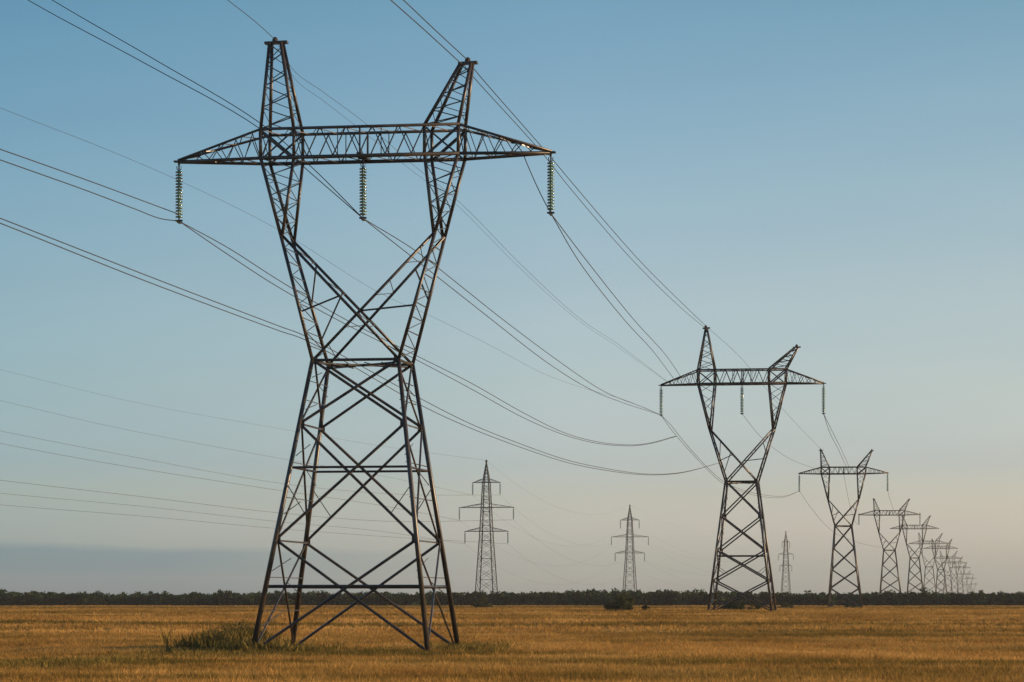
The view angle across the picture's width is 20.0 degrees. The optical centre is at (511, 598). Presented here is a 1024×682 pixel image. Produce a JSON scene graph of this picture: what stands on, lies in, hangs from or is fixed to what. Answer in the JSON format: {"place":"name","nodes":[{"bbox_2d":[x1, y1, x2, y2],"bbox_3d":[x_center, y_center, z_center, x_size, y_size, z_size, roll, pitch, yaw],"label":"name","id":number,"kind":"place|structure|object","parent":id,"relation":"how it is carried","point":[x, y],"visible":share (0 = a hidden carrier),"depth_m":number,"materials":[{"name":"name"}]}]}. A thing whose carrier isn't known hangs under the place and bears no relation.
{"place":"outdoors","nodes":[
{"label":"outdoors","id":0,"kind":"place"},
{"bbox_2d":[0,605,1023,681],"bbox_3d":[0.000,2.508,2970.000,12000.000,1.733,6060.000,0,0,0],"label":"ground","id":1,"kind":"structure","parent":0,"point":[545,626],"depth_m":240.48,"materials":[{"name":"brown plant"}]},
{"bbox_2d":[162,647,174,654],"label":"shrub","id":2,"kind":"object","parent":1,"relation":"on","point":[168,649],"visible":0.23,"depth_m":164.71,"materials":[{"name":"green plant"}]},
{"bbox_2d":[210,617,267,637],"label":"shrub","id":3,"kind":"object","parent":1,"relation":"on","point":[237,627],"visible":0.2,"depth_m":182.58,"materials":[{"name":"green plant"}]},
{"bbox_2d":[174,37,555,651],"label":"transmission tower","id":4,"kind":"structure","parent":1,"relation":"on","point":[397,360],"depth_m":176.72,"materials":[{"name":"metal"}]},
{"bbox_2d":[175,166,182,223],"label":"insulator string","id":5,"kind":"object","parent":4,"relation":"hanging from","point":[178,221],"visible":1,"depth_m":178.92,"materials":[{"name":"green glass"}]},
{"bbox_2d":[0,159,176,220],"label":"conductor","id":6,"kind":"object","parent":5,"relation":"attached to","point":[85,190],"visible":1,"depth_m":159.82,"materials":[{"name":"grey metal"}]},
{"bbox_2d":[0,149,178,214],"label":"conductor","id":7,"kind":"object","parent":5,"relation":"attached to","point":[87,180],"visible":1,"depth_m":160.18,"materials":[{"name":"grey metal"}]},
{"bbox_2d":[182,222,674,444],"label":"conductor","id":8,"kind":"object","parent":5,"relation":"attached to","point":[398,346],"visible":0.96,"depth_m":229.09,"materials":[{"name":"grey metal"}]},
{"bbox_2d":[182,223,675,445],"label":"conductor","id":9,"kind":"object","parent":5,"relation":"attached to","point":[394,348],"visible":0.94,"depth_m":223.80,"materials":[{"name":"grey metal"}]},
{"bbox_2d":[228,0,273,38],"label":"conductor","id":10,"kind":"object","parent":4,"relation":"attached to","point":[251,18],"visible":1,"depth_m":171.89,"materials":[{"name":"grey metal"}]},
{"bbox_2d":[359,162,366,220],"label":"insulator string","id":11,"kind":"object","parent":4,"relation":"hanging from","point":[362,218],"visible":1,"depth_m":177.08,"materials":[{"name":"green glass"}]},
{"bbox_2d":[28,0,360,216],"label":"conductor","id":12,"kind":"object","parent":11,"relation":"attached to","point":[193,89],"visible":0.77,"depth_m":189.51,"materials":[{"name":"grey metal"}]},
{"bbox_2d":[52,0,361,216],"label":"conductor","id":13,"kind":"object","parent":11,"relation":"attached to","point":[204,88],"visible":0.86,"depth_m":188.54,"materials":[{"name":"grey metal"}]},
{"bbox_2d":[366,220,657,413],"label":"conductor","id":14,"kind":"object","parent":11,"relation":"attached to","point":[495,313],"visible":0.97,"depth_m":227.18,"materials":[{"name":"grey metal"}]},
{"bbox_2d":[365,220,659,414],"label":"conductor","id":15,"kind":"object","parent":11,"relation":"attached to","point":[494,321],"visible":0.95,"depth_m":225.10,"materials":[{"name":"grey metal"}]},
{"bbox_2d":[391,0,461,63],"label":"conductor","id":16,"kind":"object","parent":4,"relation":"attached to","point":[426,31],"visible":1,"depth_m":162.66,"materials":[{"name":"grey metal"}]},
{"bbox_2d":[403,0,466,58],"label":"conductor","id":17,"kind":"object","parent":4,"relation":"attached to","point":[434,29],"visible":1,"depth_m":165.27,"materials":[{"name":"grey metal"}]},
{"bbox_2d":[278,45,668,382],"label":"conductor","id":18,"kind":"object","parent":4,"relation":"attached to","point":[468,210],"visible":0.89,"depth_m":237.04,"materials":[{"name":"grey metal"}]},
{"bbox_2d":[280,53,669,383],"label":"conductor","id":19,"kind":"object","parent":4,"relation":"attached to","point":[460,208],"visible":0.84,"depth_m":237.63,"materials":[{"name":"grey metal"}]},
{"bbox_2d":[547,156,554,215],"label":"insulator string","id":20,"kind":"object","parent":4,"relation":"hanging from","point":[550,181],"visible":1,"depth_m":175.20,"materials":[{"name":"green glass"}]},
{"bbox_2d":[523,155,549,211],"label":"conductor","id":21,"kind":"object","parent":20,"relation":"attached to","point":[535,183],"visible":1,"depth_m":175.56,"materials":[{"name":"grey metal"}]},
{"bbox_2d":[552,216,674,379],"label":"conductor","id":22,"kind":"object","parent":20,"relation":"attached to","point":[602,293],"visible":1,"depth_m":218.16,"materials":[{"name":"grey metal"}]},
{"bbox_2d":[553,216,680,376],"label":"conductor","id":23,"kind":"object","parent":20,"relation":"attached to","point":[607,287],"visible":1,"depth_m":222.08,"materials":[{"name":"grey metal"}]},
{"bbox_2d":[464,65,708,330],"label":"conductor","id":24,"kind":"object","parent":4,"relation":"attached to","point":[576,195],"visible":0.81,"depth_m":230.58,"materials":[{"name":"grey metal"}]},
{"bbox_2d":[474,69,705,325],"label":"conductor","id":25,"kind":"object","parent":4,"relation":"attached to","point":[571,182],"visible":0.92,"depth_m":224.50,"materials":[{"name":"grey metal"}]},
{"bbox_2d":[0,627,959,670],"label":"green weeds","id":26,"kind":"object","parent":1,"relation":"on","point":[239,641],"visible":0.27,"depth_m":172.45,"materials":[{"name":"green plant"}]},
{"bbox_2d":[470,597,492,607],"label":"shrub","id":27,"kind":"object","parent":1,"relation":"on","point":[481,601],"visible":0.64,"depth_m":559.56,"materials":[{"name":"green plant"}]},
{"bbox_2d":[459,460,513,591],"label":"lattice mast","id":28,"kind":"object","parent":1,"relation":"on","point":[483,506],"visible":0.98,"depth_m":849.35,"materials":[{"name":"metal"}]},
{"bbox_2d":[8,371,480,459],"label":"conductor","id":29,"kind":"object","parent":28,"relation":"attached to","point":[238,421],"visible":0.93,"depth_m":757.62,"materials":[{"name":"grey metal"}]},
{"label":"insulator string","id":30,"kind":"object","parent":28,"relation":"hanging from","visible":0},
{"bbox_2d":[0,400,469,494],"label":"conductor","id":31,"kind":"object","parent":30,"relation":"attached to","point":[198,443],"visible":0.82,"depth_m":746.14,"materials":[{"name":"grey metal"}]},
{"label":"insulator string","id":32,"kind":"object","parent":28,"relation":"hanging from","visible":0},
{"bbox_2d":[0,443,455,519],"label":"conductor","id":33,"kind":"object","parent":32,"relation":"attached to","point":[202,478],"visible":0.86,"depth_m":752.92,"materials":[{"name":"grey metal"}]},
{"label":"insulator string","id":34,"kind":"object","parent":28,"relation":"hanging from","visible":0},
{"bbox_2d":[2,480,484,521],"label":"conductor","id":35,"kind":"object","parent":34,"relation":"attached to","point":[239,508],"visible":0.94,"depth_m":752.44,"materials":[{"name":"grey metal"}]},
{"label":"insulator string","id":36,"kind":"object","parent":28,"relation":"hanging from","visible":0},
{"bbox_2d":[2,493,462,543],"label":"conductor","id":37,"kind":"object","parent":36,"relation":"attached to","point":[214,514],"visible":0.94,"depth_m":754.40,"materials":[{"name":"grey metal"}]},
{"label":"insulator string","id":38,"kind":"object","parent":28,"relation":"hanging from","visible":0},
{"bbox_2d":[7,505,504,543],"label":"conductor","id":39,"kind":"object","parent":38,"relation":"attached to","point":[233,524],"visible":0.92,"depth_m":748.61,"materials":[{"name":"grey metal"}]},
{"bbox_2d":[0,587,1023,605],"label":"distant woods","id":40,"kind":"object","parent":1,"relation":"on","point":[593,597],"visible":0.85,"depth_m":800.97,"materials":[{"name":"green plant"}]},
{"bbox_2d":[604,592,634,609],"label":"shrub","id":41,"kind":"object","parent":1,"relation":"on","point":[623,603],"visible":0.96,"depth_m":371.00,"materials":[{"name":"green plant"}]},
{"bbox_2d":[611,505,646,590],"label":"lattice mast","id":42,"kind":"object","parent":1,"relation":"on","point":[632,543],"visible":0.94,"depth_m":1256.48,"materials":[{"name":"metal"}]},
{"bbox_2d":[720,598,763,609],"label":"shrub","id":43,"kind":"object","parent":1,"relation":"on","point":[741,605],"visible":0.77,"depth_m":398.85,"materials":[{"name":"green plant"}]},
{"bbox_2d":[659,325,825,610],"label":"transmission tower","id":44,"kind":"structure","parent":1,"relation":"on","point":[755,481],"depth_m":354.39,"materials":[{"name":"metal"}]},
{"bbox_2d":[0,218,716,473],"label":"conductor","id":45,"kind":"object","parent":44,"relation":"attached to","point":[296,332],"visible":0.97,"depth_m":171.62,"materials":[{"name":"grey metal"}]},
{"bbox_2d":[0,223,717,474],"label":"conductor","id":46,"kind":"object","parent":44,"relation":"attached to","point":[296,336],"visible":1,"depth_m":171.23,"materials":[{"name":"grey metal"}]},
{"bbox_2d":[659,389,662,415],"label":"insulator string","id":47,"kind":"object","parent":44,"relation":"hanging from","point":[661,402],"visible":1,"depth_m":356.48,"materials":[{"name":"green glass"}]},
{"bbox_2d":[2,108,645,408],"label":"conductor","id":48,"kind":"object","parent":47,"relation":"attached to","point":[289,236],"visible":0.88,"depth_m":214.21,"materials":[{"name":"grey metal"}]},
{"bbox_2d":[662,416,795,496],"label":"conductor","id":49,"kind":"object","parent":47,"relation":"attached to","point":[707,467],"visible":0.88,"depth_m":410.41,"materials":[{"name":"grey metal"}]},
{"bbox_2d":[662,417,798,497],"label":"conductor","id":50,"kind":"object","parent":47,"relation":"attached to","point":[706,468],"visible":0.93,"depth_m":409.56,"materials":[{"name":"grey metal"}]},
{"bbox_2d":[740,388,743,414],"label":"insulator string","id":51,"kind":"object","parent":44,"relation":"hanging from","point":[741,402],"visible":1,"depth_m":354.83,"materials":[{"name":"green glass"}]},
{"bbox_2d":[713,332,811,439],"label":"conductor","id":52,"kind":"object","parent":44,"relation":"attached to","point":[759,380],"visible":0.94,"depth_m":418.64,"materials":[{"name":"grey metal"}]},
{"bbox_2d":[822,385,824,414],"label":"insulator string","id":53,"kind":"object","parent":44,"relation":"hanging from","point":[823,400],"visible":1,"depth_m":353.27,"materials":[{"name":"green glass"}]},
{"bbox_2d":[778,603,793,607],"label":"shrub","id":54,"kind":"object","parent":1,"relation":"on","point":[784,605],"visible":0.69,"depth_m":519.64,"materials":[{"name":"green plant"}]},
{"bbox_2d":[780,533,793,592],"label":"lattice mast","id":55,"kind":"object","parent":1,"relation":"on","point":[783,569],"visible":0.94,"depth_m":1749.41,"materials":[{"name":"metal"}]},
{"bbox_2d":[798,449,887,606],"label":"transmission tower","id":56,"kind":"structure","parent":1,"relation":"on","point":[850,526],"depth_m":605.90,"materials":[{"name":"metal"}]},
{"bbox_2d":[844,603,857,607],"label":"shrub","id":57,"kind":"object","parent":1,"relation":"on","point":[851,606],"visible":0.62,"depth_m":569.83,"materials":[{"name":"green plant"}]},
{"bbox_2d":[859,498,920,593],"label":"transmission tower","id":58,"kind":"structure","parent":1,"relation":"on","point":[884,550],"depth_m":878.95,"materials":[{"name":"metal"}]},
{"bbox_2d":[890,516,938,591],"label":"transmission tower","id":59,"kind":"structure","parent":1,"relation":"on","point":[908,546],"depth_m":1118.77,"materials":[{"name":"metal"}]},
{"bbox_2d":[923,539,957,593],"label":"transmission tower","id":60,"kind":"structure","parent":1,"relation":"on","point":[938,569],"depth_m":1569.58,"materials":[{"name":"metal"}]},
{"bbox_2d":[932,551,961,592],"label":"transmission tower","id":61,"kind":"structure","parent":1,"relation":"on","point":[952,567],"depth_m":1838.62,"materials":[{"name":"metal"}]},
{"bbox_2d":[944,556,965,593],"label":"transmission tower","id":62,"kind":"structure","parent":1,"relation":"on","point":[950,562],"depth_m":2158.65,"materials":[{"name":"metal"}]},
{"bbox_2d":[950,562,969,593],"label":"transmission tower","id":63,"kind":"structure","parent":1,"relation":"on","point":[959,577],"depth_m":2559.24,"materials":[{"name":"metal"}]},
{"bbox_2d":[958,570,973,592],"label":"transmission tower","id":64,"kind":"structure","parent":1,"relation":"on","point":[968,577],"depth_m":3148.54,"materials":[{"name":"metal"}]},
{"bbox_2d":[0,0,1023,595],"label":"sky","id":65,"kind":"structure","parent":0,"point":[840,181],"materials":[{"name":"blue"}]},
{"bbox_2d":[909,533,949,590],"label":"transmission tower","id":66,"kind":"structure","parent":0,"point":[935,543],"depth_m":1338.35,"materials":[{"name":"metal"}]},
{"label":"insulator string","id":67,"kind":"object","parent":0,"visible":0},
{"bbox_2d":[3,431,407,494],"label":"conductor","id":68,"kind":"object","parent":67,"relation":"attached to","point":[178,465],"visible":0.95,"depth_m":736.23,"materials":[{"name":"grey metal"}]}
]}

